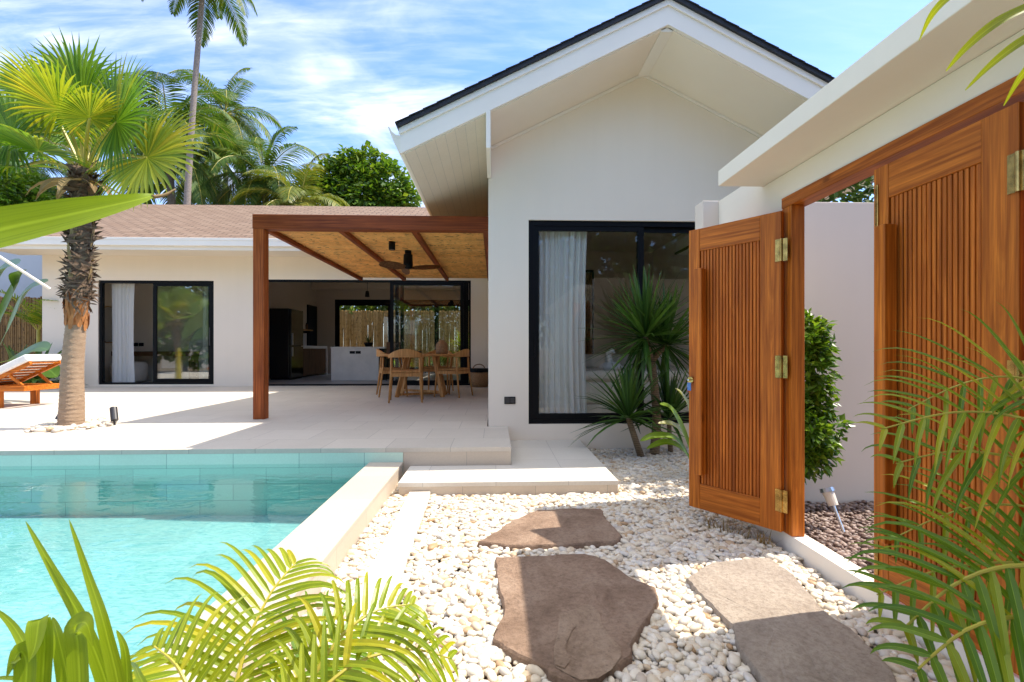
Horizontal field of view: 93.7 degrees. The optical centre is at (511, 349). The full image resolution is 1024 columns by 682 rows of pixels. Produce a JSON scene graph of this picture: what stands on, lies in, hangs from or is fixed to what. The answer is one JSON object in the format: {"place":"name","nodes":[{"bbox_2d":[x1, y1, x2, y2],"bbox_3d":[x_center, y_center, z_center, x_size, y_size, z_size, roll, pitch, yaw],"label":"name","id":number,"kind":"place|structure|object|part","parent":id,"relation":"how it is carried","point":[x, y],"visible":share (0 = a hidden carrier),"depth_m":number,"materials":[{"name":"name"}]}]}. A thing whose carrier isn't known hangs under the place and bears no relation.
{"place":"outdoors","nodes":[
{"label":"outdoors","id":0,"kind":"place"},
{"bbox_2d":[0,251,41,297],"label":"boundary wall","id":1,"kind":"structure","parent":0,"point":[32,264],"depth_m":14.48,"materials":[{"name":"white paint"}]},
{"bbox_2d":[0,255,50,289],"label":"slanted pole","id":2,"kind":"object","parent":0,"point":[24,272],"visible":1,"depth_m":7.10,"materials":[{"name":"white metal"}]},
{"bbox_2d":[109,362,148,381],"bbox_3d":[-10.637,0.617,13.346,0.860,0.573,0.860,0,0,-2],"label":"pouf","id":3,"kind":"object","parent":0,"point":[141,369],"visible":0.34,"depth_m":13.23,"materials":[{"name":"grey fabric"}]},
{"bbox_2d":[0,515,309,681],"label":"pool floor","id":4,"kind":"structure","parent":0,"point":[136,564],"depth_m":3.44,"materials":[{"name":"tile"}]},
{"bbox_2d":[111,351,199,378],"bbox_3d":[-10.203,0.476,13.822,2.200,0.853,0.520,0,0,-2],"label":"desk","id":5,"kind":"object","parent":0,"point":[193,364],"visible":0.65,"depth_m":13.64,"materials":[{"name":"brown wood"}]},
{"bbox_2d":[0,452,402,515],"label":"pool wall","id":6,"kind":"structure","parent":0,"point":[184,484],"depth_m":4.34,"materials":[{"name":"tile"}]},
{"bbox_2d":[0,204,487,386],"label":"house","id":7,"kind":"structure","parent":0,"point":[170,262],"depth_m":11.94,"materials":[{"name":"white paint"}]},
{"bbox_2d":[105,306,111,342],"bbox_3d":[-11.296,-0.700,13.553,0.031,1.028,0.578,0,0,-2],"label":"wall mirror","id":8,"kind":"object","parent":7,"relation":"attached to","point":[108,324],"depth_m":13.43,"materials":[{"name":"gold mirror"}]},
{"bbox_2d":[112,284,134,381],"bbox_3d":[-9.780,-0.410,12.078,0.560,2.500,0.083,0,0,-2],"label":"curtain","id":9,"kind":"object","parent":7,"relation":"hanging from","point":[122,333],"visible":0.96,"depth_m":12.08,"materials":[{"name":"white fabric"}]},
{"bbox_2d":[99,280,213,383],"bbox_3d":[-8.747,-0.422,11.871,2.770,2.555,0.105,0,0,-2],"label":"window","id":10,"kind":"structure","parent":7,"relation":"in","point":[210,284],"depth_m":11.84,"materials":[{"name":"black metal"}]},
{"bbox_2d":[189,327,202,378],"bbox_3d":[-8.761,0.080,14.073,1.400,1.646,0.138,0,0,-2],"label":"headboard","id":11,"kind":"object","parent":7,"relation":"on","point":[196,342],"visible":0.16,"depth_m":14.04,"materials":[{"name":"white fabric"}]},
{"bbox_2d":[203,287,207,378],"bbox_3d":[-7.657,-0.410,12.157,0.330,2.500,0.066,0,0,-2],"label":"curtain","id":12,"kind":"object","parent":7,"relation":"hanging from","point":[205,332],"visible":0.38,"depth_m":12.15,"materials":[{"name":"white fabric"}]},
{"bbox_2d":[270,308,302,379],"bbox_3d":[-6.946,-0.169,14.845,0.665,2.143,0.930,0,0,-2],"label":"fridge","id":13,"kind":"object","parent":7,"relation":"on","point":[286,343],"visible":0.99,"depth_m":14.39,"materials":[{"name":"metal"}]},
{"bbox_3d":[-6.666,0.370,14.855,0.055,0.940,0.910,0,0,-2],"label":"door","id":14,"kind":"part","parent":13,"relation":"part of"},
{"bbox_3d":[-6.666,-0.675,14.855,0.055,1.110,0.910,0,0,-2],"label":"door","id":15,"kind":"part","parent":13,"relation":"part of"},
{"bbox_2d":[303,329,312,332],"bbox_3d":[-7.195,-0.640,16.452,0.298,0.120,1.200,0,0,-2],"label":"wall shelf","id":16,"kind":"object","parent":7,"relation":"attached to","point":[306,330],"depth_m":16.90,"materials":[{"name":"brown wood"}]},
{"bbox_2d":[307,305,316,345],"bbox_3d":[-7.344,-0.360,17.677,0.088,2.520,0.860,0,0,-2],"label":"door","id":17,"kind":"structure","parent":7,"relation":"attached to","point":[312,323],"depth_m":17.66,"materials":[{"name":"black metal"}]},
{"bbox_2d":[303,346,327,375],"bbox_3d":[-7.012,0.387,16.424,0.655,1.033,2.130,0,0,-2],"label":"kitchen counter","id":18,"kind":"object","parent":7,"relation":"on","point":[315,360],"visible":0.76,"depth_m":16.43,"materials":[{"name":"wood"}]},
{"bbox_2d":[365,283,369,296],"bbox_3d":[-4.386,-2.185,14.552,0.140,1.170,0.136,0,0,-2],"label":"pendant lamp","id":19,"kind":"object","parent":7,"relation":"hanging from","point":[367,293],"visible":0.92,"depth_m":14.51,"materials":[{"name":"black metal"}]},
{"bbox_2d":[269,280,470,385],"bbox_3d":[-3.596,-0.420,12.055,5.120,2.640,0.113,0,0,-2],"label":"window","id":20,"kind":"structure","parent":7,"relation":"in","point":[465,286],"depth_m":12.07,"materials":[{"name":"black metal"}]},
{"bbox_2d":[335,300,459,372],"bbox_3d":[-3.937,-0.500,18.340,5.550,2.800,0.100,0,0,-2],"label":"window","id":21,"kind":"structure","parent":7,"relation":"in","point":[436,303],"depth_m":18.27,"materials":[{"name":"black metal"}]},
{"bbox_2d":[330,347,389,379],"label":"kitchen island","id":22,"kind":"structure","parent":0,"point":[355,363],"depth_m":14.12,"materials":[{"name":"stone"}]},
{"bbox_2d":[362,334,373,346],"bbox_3d":[-4.404,-0.289,14.664,0.594,0.406,0.454,0,0,-2],"label":"pot plant","id":23,"kind":"object","parent":22,"relation":"on","point":[367,343],"visible":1,"depth_m":14.58,"materials":[{"name":"green plant"}]},
{"bbox_2d":[386,342,399,380],"bbox_3d":[-3.448,0.342,14.170,0.474,1.124,0.450,0,0,-2],"label":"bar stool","id":24,"kind":"object","parent":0,"point":[387,347],"visible":0.21,"depth_m":13.94,"materials":[{"name":"brown wood"}]},
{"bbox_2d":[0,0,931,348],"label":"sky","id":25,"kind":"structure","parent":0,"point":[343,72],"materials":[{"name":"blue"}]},
{"bbox_2d":[261,447,956,681],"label":"gravel ground","id":26,"kind":"structure","parent":0,"point":[485,678],"depth_m":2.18,"materials":[{"name":"white gravel"}]},
{"bbox_2d":[0,520,146,681],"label":"strap leaf plant","id":27,"kind":"object","parent":26,"relation":"on","point":[75,650],"visible":1,"depth_m":0.80,"materials":[{"name":"green plant"}]},
{"bbox_2d":[122,542,458,681],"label":"areca palm","id":28,"kind":"object","parent":26,"relation":"on","point":[318,664],"visible":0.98,"depth_m":1.16,"materials":[{"name":"green plant"}]},
{"bbox_2d":[328,492,429,672],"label":"kerb","id":29,"kind":"structure","parent":26,"relation":"on","point":[393,555],"depth_m":2.74,"materials":[{"name":"white paint"}]},
{"bbox_2d":[399,485,617,499],"bbox_3d":[-0.055,1.158,4.773,1.778,0.104,1.768,0,0,-2],"label":"step base","id":30,"kind":"object","parent":26,"relation":"on","point":[469,491],"visible":0.15,"depth_m":3.89,"materials":[{"name":"tile"}]},
{"bbox_2d":[398,440,617,486],"bbox_3d":[-0.055,1.087,4.772,1.787,0.036,1.772,0,0,-2],"label":"entrance step","id":31,"kind":"object","parent":30,"relation":"on","point":[550,462],"visible":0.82,"depth_m":4.21,"materials":[{"name":"tile"}]},
{"bbox_2d":[477,508,621,550],"bbox_3d":[0.230,1.175,3.136,0.896,0.072,0.658,0,0,-2],"label":"stepping stone","id":32,"kind":"object","parent":26,"relation":"on","point":[575,528],"visible":0.92,"depth_m":3.01,"materials":[{"name":"brown stone"}]},
{"bbox_2d":[492,554,658,681],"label":"stepping stone","id":33,"kind":"object","parent":26,"relation":"on","point":[576,618],"visible":0.96,"depth_m":2.07,"materials":[{"name":"brown stone"}]},
{"bbox_2d":[571,348,688,456],"bbox_3d":[1.267,0.602,5.111,1.302,1.231,1.344,0,0,-2],"label":"yucca","id":34,"kind":"object","parent":26,"relation":"on","point":[628,402],"visible":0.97,"depth_m":5.09,"materials":[{"name":"green plant"}]},
{"bbox_2d":[583,264,688,454],"bbox_3d":[1.606,0.128,5.375,1.837,2.155,1.541,0,0,-29],"label":"yucca","id":35,"kind":"object","parent":26,"relation":"on","point":[650,319],"visible":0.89,"depth_m":5.21,"materials":[{"name":"green plant"}]},
{"bbox_2d":[621,355,688,451],"bbox_3d":[1.816,0.613,5.494,1.351,1.181,1.314,0,0,-2],"label":"yucca","id":36,"kind":"object","parent":26,"relation":"on","point":[673,398],"visible":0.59,"depth_m":5.41,"materials":[{"name":"green plant"}]},
{"bbox_2d":[640,388,688,457],"bbox_3d":[1.494,0.833,4.327,0.722,1.164,0.254,0,0,-23],"label":"heliconia","id":37,"kind":"object","parent":26,"relation":"on","point":[664,435],"visible":0.41,"depth_m":4.35,"materials":[{"name":"green plant"}]},
{"bbox_2d":[703,513,777,547],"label":"dry grass","id":38,"kind":"structure","parent":26,"relation":"on","point":[748,533],"depth_m":2.99,"materials":[{"name":"plant"}]},
{"bbox_2d":[686,558,896,681],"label":"stepping stone","id":39,"kind":"object","parent":26,"relation":"on","point":[778,620],"visible":0.91,"depth_m":1.97,"materials":[{"name":"stone"}]},
{"bbox_2d":[840,302,1023,681],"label":"areca palm","id":40,"kind":"object","parent":26,"relation":"on","point":[999,668],"visible":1,"depth_m":1.17,"materials":[{"name":"green plant"}]},
{"bbox_2d":[919,0,1023,105],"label":"areca palm","id":41,"kind":"object","parent":26,"relation":"on","point":[986,29],"visible":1,"depth_m":0.86,"materials":[{"name":"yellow plant"}]},
{"bbox_2d":[805,500,873,573],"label":"brown gravel","id":42,"kind":"structure","parent":0,"point":[820,517],"depth_m":3.17,"materials":[{"name":"brown gravel"}]},
{"bbox_2d":[820,487,844,531],"bbox_3d":[2.129,1.056,3.177,0.088,0.296,0.164,0,0,-39],"label":"garden light","id":43,"kind":"object","parent":42,"relation":"on","point":[828,493],"visible":0.93,"depth_m":3.16,"materials":[{"name":"metal"}]},
{"label":"ground","id":44,"kind":"structure","parent":0,"visible":0},
{"bbox_2d":[0,296,41,365],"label":"bamboo fence","id":45,"kind":"object","parent":44,"relation":"on","point":[20,335],"visible":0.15,"depth_m":12.81,"materials":[{"name":"brown wood"}]},
{"bbox_2d":[0,289,57,342],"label":"areca palm","id":46,"kind":"object","parent":44,"relation":"on","point":[36,318],"visible":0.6,"depth_m":11.96,"materials":[{"name":"green plant"}]},
{"bbox_2d":[0,167,65,205],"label":"leafy tree","id":47,"kind":"object","parent":44,"relation":"on","point":[13,191],"visible":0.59,"depth_m":16.20,"materials":[{"name":"green plant"}]},
{"bbox_2d":[1,145,90,199],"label":"coconut palm","id":48,"kind":"object","parent":44,"relation":"on","point":[57,171],"visible":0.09,"depth_m":19.19,"materials":[{"name":"green plant"}]},
{"bbox_2d":[0,189,175,247],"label":"broad leaf plant","id":49,"kind":"object","parent":44,"relation":"on","point":[22,222],"visible":1,"depth_m":0.70,"materials":[{"name":"green plant"}]},
{"bbox_2d":[73,70,259,204],"bbox_3d":[-14.335,-5.208,20.297,6.742,12.917,6.623,0,0,38],"label":"coconut palm","id":50,"kind":"object","parent":44,"relation":"on","point":[200,174],"visible":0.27,"depth_m":19.99,"materials":[{"name":"green plant"}]},
{"bbox_2d":[141,0,257,204],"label":"coconut palm","id":51,"kind":"object","parent":44,"relation":"on","point":[199,24],"visible":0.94,"depth_m":18.70,"materials":[{"name":"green plant"}]},
{"bbox_2d":[159,146,244,204],"bbox_3d":[-15.284,-4.505,23.593,4.247,11.490,4.683,0,0,-36],"label":"coconut palm","id":52,"kind":"object","parent":44,"relation":"on","point":[221,182],"visible":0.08,"depth_m":23.42,"materials":[{"name":"green plant"}]},
{"bbox_2d":[167,67,284,184],"bbox_3d":[-15.929,-7.493,26.470,5.805,17.490,5.844,0,0,-2],"label":"coconut palm","id":53,"kind":"object","parent":44,"relation":"on","point":[234,96],"visible":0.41,"depth_m":26.11,"materials":[{"name":"green plant"}]},
{"bbox_2d":[191,125,332,205],"bbox_3d":[-11.039,-4.468,21.564,5.416,11.420,5.436,0,0,-2],"label":"coconut palm","id":54,"kind":"object","parent":44,"relation":"on","point":[269,162],"visible":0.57,"depth_m":20.92,"materials":[{"name":"green plant"}]},
{"bbox_2d":[227,153,349,205],"bbox_3d":[-9.014,-3.676,20.023,5.011,9.836,4.628,0,0,-2],"label":"coconut palm","id":55,"kind":"object","parent":44,"relation":"on","point":[295,193],"visible":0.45,"depth_m":19.61,"materials":[{"name":"green plant"}]},
{"bbox_2d":[105,451,510,474],"bbox_3d":[-6.718,1.092,8.035,13.150,0.294,7.637,0,0,-2],"label":"terrace base","id":56,"kind":"object","parent":44,"relation":"on","point":[450,458],"visible":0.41,"depth_m":4.44,"materials":[{"name":"tile"}]},
{"bbox_2d":[0,258,59,377],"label":"banana plant","id":57,"kind":"object","parent":56,"relation":"on","point":[14,279],"visible":0.72,"depth_m":8.52,"materials":[{"name":"green plant"}]},
{"bbox_2d":[3,342,86,384],"bbox_3d":[-11.155,0.532,11.109,1.876,1.419,1.709,0,0,21],"label":"garden plant","id":58,"kind":"object","parent":56,"relation":"on","point":[35,379],"visible":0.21,"depth_m":11.05,"materials":[{"name":"green plant"}]},
{"bbox_2d":[0,386,510,454],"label":"terrace","id":59,"kind":"structure","parent":56,"relation":"on","point":[221,420],"depth_m":5.96,"materials":[{"name":"tile"}]},
{"bbox_2d":[0,354,60,407],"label":"sun lounger","id":60,"kind":"object","parent":59,"relation":"on","point":[15,373],"visible":0.92,"depth_m":7.69,"materials":[{"name":"brown wood"}]},
{"bbox_2d":[24,417,116,432],"bbox_3d":[-5.147,0.884,5.611,0.813,0.083,0.835,0,0,28],"label":"pebble ring","id":61,"kind":"object","parent":59,"relation":"on","point":[51,426],"visible":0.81,"depth_m":5.44,"materials":[{"name":"white stone"}]},
{"bbox_2d":[0,28,209,425],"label":"fan palm","id":62,"kind":"object","parent":59,"relation":"on","point":[72,99],"visible":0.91,"depth_m":5.19,"materials":[{"name":"green plant"}]},
{"bbox_2d":[109,406,118,424],"bbox_3d":[-4.786,0.795,5.772,0.150,0.221,0.076,0,0,43],"label":"spotlight","id":63,"kind":"object","parent":59,"relation":"on","point":[114,418],"visible":1,"depth_m":5.75,"materials":[{"name":"metal"}]},
{"bbox_2d":[252,214,487,418],"bbox_3d":[-1.922,-0.426,8.724,3.055,2.658,4.925,0,0,-2],"label":"pergola","id":64,"kind":"object","parent":59,"relation":"on","point":[356,246],"visible":0.88,"depth_m":6.87,"materials":[{"name":"brown wood"}]},
{"bbox_2d":[389,241,394,250],"bbox_3d":[-1.847,-1.599,7.388,0.100,0.127,0.098,0,0,-2],"label":"ceiling light","id":65,"kind":"object","parent":64,"relation":"attached to","point":[392,245],"visible":1,"depth_m":7.35,"materials":[{"name":"black metal"}]},
{"bbox_2d":[379,250,440,274],"bbox_3d":[-1.661,-1.491,8.100,0.942,0.343,0.968,0,0,-2],"label":"ceiling fan","id":66,"kind":"object","parent":64,"relation":"hanging from","point":[406,266],"visible":1,"depth_m":7.97,"materials":[{"name":"black metal"}]},
{"bbox_2d":[376,349,407,396],"bbox_3d":[-2.378,0.446,9.465,0.574,0.921,0.618,0,0,-20],"label":"dining chair","id":67,"kind":"object","parent":59,"relation":"on","point":[383,370],"visible":0.53,"depth_m":9.27,"materials":[{"name":"brown wood"}]},
{"bbox_2d":[388,349,423,402],"bbox_3d":[-1.851,0.446,8.392,0.618,0.921,0.574,0,0,-10],"label":"dining chair","id":68,"kind":"object","parent":59,"relation":"on","point":[405,353],"visible":1,"depth_m":8.18,"materials":[{"name":"brown wood"}]},
{"bbox_2d":[381,354,455,397],"bbox_3d":[-1.757,0.498,9.343,1.550,0.826,1.550,0,0,-2],"label":"dining table","id":69,"kind":"object","parent":59,"relation":"on","point":[401,390],"visible":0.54,"depth_m":9.14,"materials":[{"name":"brown wood"}]},
{"bbox_2d":[436,337,447,353],"bbox_3d":[-1.381,-0.078,9.457,0.240,0.324,0.238,0,0,-2],"label":"lantern","id":70,"kind":"object","parent":69,"relation":"on","point":[441,346],"visible":1,"depth_m":9.36,"materials":[{"name":"wicker"}]},
{"bbox_2d":[423,350,453,392],"bbox_3d":[-1.588,0.446,10.266,0.618,0.921,0.574,0,0,6],"label":"dining chair","id":71,"kind":"object","parent":59,"relation":"on","point":[428,368],"visible":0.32,"depth_m":10.12,"materials":[{"name":"brown wood"}]},
{"bbox_2d":[434,349,472,397],"bbox_3d":[-1.120,0.446,9.309,0.574,0.921,0.618,0,0,22],"label":"dining chair","id":72,"kind":"object","parent":59,"relation":"on","point":[450,370],"visible":0.96,"depth_m":9.13,"materials":[{"name":"brown wood"}]},
{"bbox_2d":[470,364,487,386],"bbox_3d":[-0.800,0.623,11.679,0.500,0.561,0.500,0,0,-2],"label":"basket","id":73,"kind":"object","parent":59,"relation":"on","point":[479,377],"visible":0.84,"depth_m":11.47,"materials":[{"name":"wicker"}]},
{"bbox_2d":[234,466,402,681],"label":"pool kerb","id":74,"kind":"structure","parent":44,"relation":"on","point":[336,558],"depth_m":2.82,"materials":[{"name":"tile"}]},
{"bbox_2d":[142,462,402,681],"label":"pool coping","id":75,"kind":"object","parent":74,"relation":"on","point":[321,533],"visible":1,"depth_m":2.70,"materials":[{"name":"tile"}]},
{"bbox_2d":[293,140,422,206],"bbox_3d":[-7.441,-4.492,23.729,6.382,11.466,4.211,0,0,-2],"label":"leafy tree","id":76,"kind":"object","parent":44,"relation":"on","point":[354,179],"visible":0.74,"depth_m":22.84,"materials":[{"name":"green plant"}]},
{"bbox_2d":[340,306,405,325],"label":"leafy tree","id":77,"kind":"object","parent":44,"relation":"on","point":[353,308],"visible":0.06,"depth_m":20.92,"materials":[{"name":"green plant"}]},
{"bbox_2d":[340,310,459,366],"bbox_3d":[-3.696,-0.210,20.101,8.458,2.880,0.128,0,0,-2],"label":"bamboo fence","id":78,"kind":"object","parent":44,"relation":"on","point":[356,326],"visible":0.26,"depth_m":20.04,"materials":[{"name":"brown wood"}]},
{"bbox_2d":[365,306,450,324],"bbox_3d":[-4.702,-1.502,21.861,4.439,5.496,3.858,0,0,-2],"label":"leafy tree","id":79,"kind":"object","parent":44,"relation":"on","point":[408,308],"visible":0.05,"depth_m":20.94,"materials":[{"name":"green plant"}]},
{"bbox_2d":[415,306,459,329],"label":"leafy tree","id":80,"kind":"object","parent":44,"relation":"on","point":[453,308],"visible":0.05,"depth_m":21.13,"materials":[{"name":"green plant"}]},
{"bbox_2d":[427,349,454,365],"bbox_3d":[-2.926,0.513,19.360,1.627,1.459,1.553,0,0,-2],"label":"garden plant","id":81,"kind":"object","parent":44,"relation":"on","point":[443,363],"visible":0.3,"depth_m":19.16,"materials":[{"name":"green plant"}]},
{"bbox_2d":[447,331,459,362],"bbox_3d":[-1.970,0.103,19.189,1.630,2.276,1.440,0,0,-2],"label":"garden plant","id":82,"kind":"object","parent":44,"relation":"on","point":[457,343],"visible":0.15,"depth_m":19.18,"materials":[{"name":"green plant"}]},
{"bbox_2d":[585,272,591,353],"bbox_3d":[1.928,-0.549,12.298,3.738,3.559,0.129,0,0,-2],"label":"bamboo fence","id":83,"kind":"object","parent":44,"relation":"on","point":[588,308],"visible":0.01,"depth_m":12.26,"materials":[{"name":"brown wood"}]},
{"bbox_2d":[388,0,873,448],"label":"house","id":84,"kind":"structure","parent":44,"relation":"on","point":[622,139],"depth_m":5.67,"materials":[{"name":"white paint"}]},
{"bbox_2d":[504,397,515,403],"bbox_3d":[-0.024,0.598,5.654,0.132,0.085,0.015,0,0,-2],"label":"wall socket","id":85,"kind":"object","parent":84,"relation":"attached to","point":[509,400],"depth_m":5.65,"materials":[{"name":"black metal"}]},
{"bbox_2d":[539,231,586,412],"bbox_3d":[0.605,-0.310,5.849,0.630,2.340,0.071,0,0,-2],"label":"curtain","id":86,"kind":"object","parent":84,"relation":"hanging from","point":[562,275],"visible":0.81,"depth_m":5.85,"materials":[{"name":"white fabric"}]},
{"bbox_2d":[586,270,593,353],"bbox_3d":[1.591,-0.750,10.284,0.320,1.900,0.040,0,0,-2],"label":"window","id":87,"kind":"structure","parent":84,"relation":"in","point":[592,271],"depth_m":10.27,"materials":[{"name":"black metal"}]},
{"bbox_2d":[529,220,694,423],"bbox_3d":[1.518,-0.327,5.794,2.650,2.417,0.108,0,0,-2],"label":"window","id":88,"kind":"structure","parent":84,"relation":"in","point":[640,227],"depth_m":5.72,"materials":[{"name":"black metal"}]},
{"bbox_2d":[585,354,688,412],"bbox_3d":[1.793,0.490,7.880,2.350,0.820,2.220,0,0,-2],"label":"bed","id":89,"kind":"object","parent":84,"relation":"on","point":[592,364],"visible":0.06,"depth_m":6.81,"materials":[{"name":"white fabric"}]},
{"bbox_2d":[599,348,622,369],"bbox_3d":[1.516,0.135,7.359,0.380,0.329,0.380,0,0,-2],"label":"towel swan","id":90,"kind":"object","parent":89,"relation":"on","point":[607,365],"visible":0.86,"depth_m":7.25,"materials":[{"name":"white fabric"}]},
{"bbox_2d":[674,234,688,255],"bbox_3d":[2.991,-1.790,8.063,0.238,0.260,0.900,0,0,-2],"label":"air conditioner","id":91,"kind":"object","parent":84,"relation":"attached to","point":[682,246],"visible":0.51,"depth_m":8.20,"materials":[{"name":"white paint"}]},
{"bbox_2d":[695,201,873,503],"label":"garden wall","id":92,"kind":"structure","parent":44,"relation":"on","point":[839,263],"depth_m":3.73,"materials":[{"name":"paint"}]},
{"bbox_2d":[816,175,873,202],"bbox_3d":[3.387,-0.512,4.760,2.045,3.513,1.441,0,0,-2],"label":"leafy tree","id":93,"kind":"object","parent":44,"relation":"on","point":[856,194],"visible":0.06,"depth_m":4.52,"materials":[{"name":"green plant"}]},
{"bbox_2d":[718,0,1023,681],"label":"garden wall","id":94,"kind":"structure","parent":44,"relation":"on","point":[900,81],"depth_m":2.03,"materials":[{"name":"paint"}]},
{"bbox_2d":[782,75,1023,536],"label":"gate frame","id":95,"kind":"object","parent":94,"relation":"attached to","point":[975,109],"visible":0.91,"depth_m":2.76,"materials":[{"name":"brown wood"}]},
{"bbox_2d":[687,211,787,531],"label":"wooden gate","id":96,"kind":"structure","parent":95,"relation":"attached to","point":[738,366],"depth_m":3.00,"materials":[{"name":"brown wood"}]},
{"bbox_2d":[874,102,1023,674],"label":"wooden gate","id":97,"kind":"structure","parent":95,"relation":"attached to","point":[948,230],"depth_m":1.82,"materials":[{"name":"brown wood"}]},
{"label":"yard ground","id":98,"kind":"structure","parent":0,"visible":0},
{"bbox_2d":[805,307,856,484],"bbox_3d":[1.992,0.450,3.341,0.663,1.500,0.688,0,0,-2],"label":"column shrub","id":99,"kind":"object","parent":98,"relation":"on","point":[822,444],"visible":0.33,"depth_m":3.18,"materials":[{"name":"green plant"}]}
]}

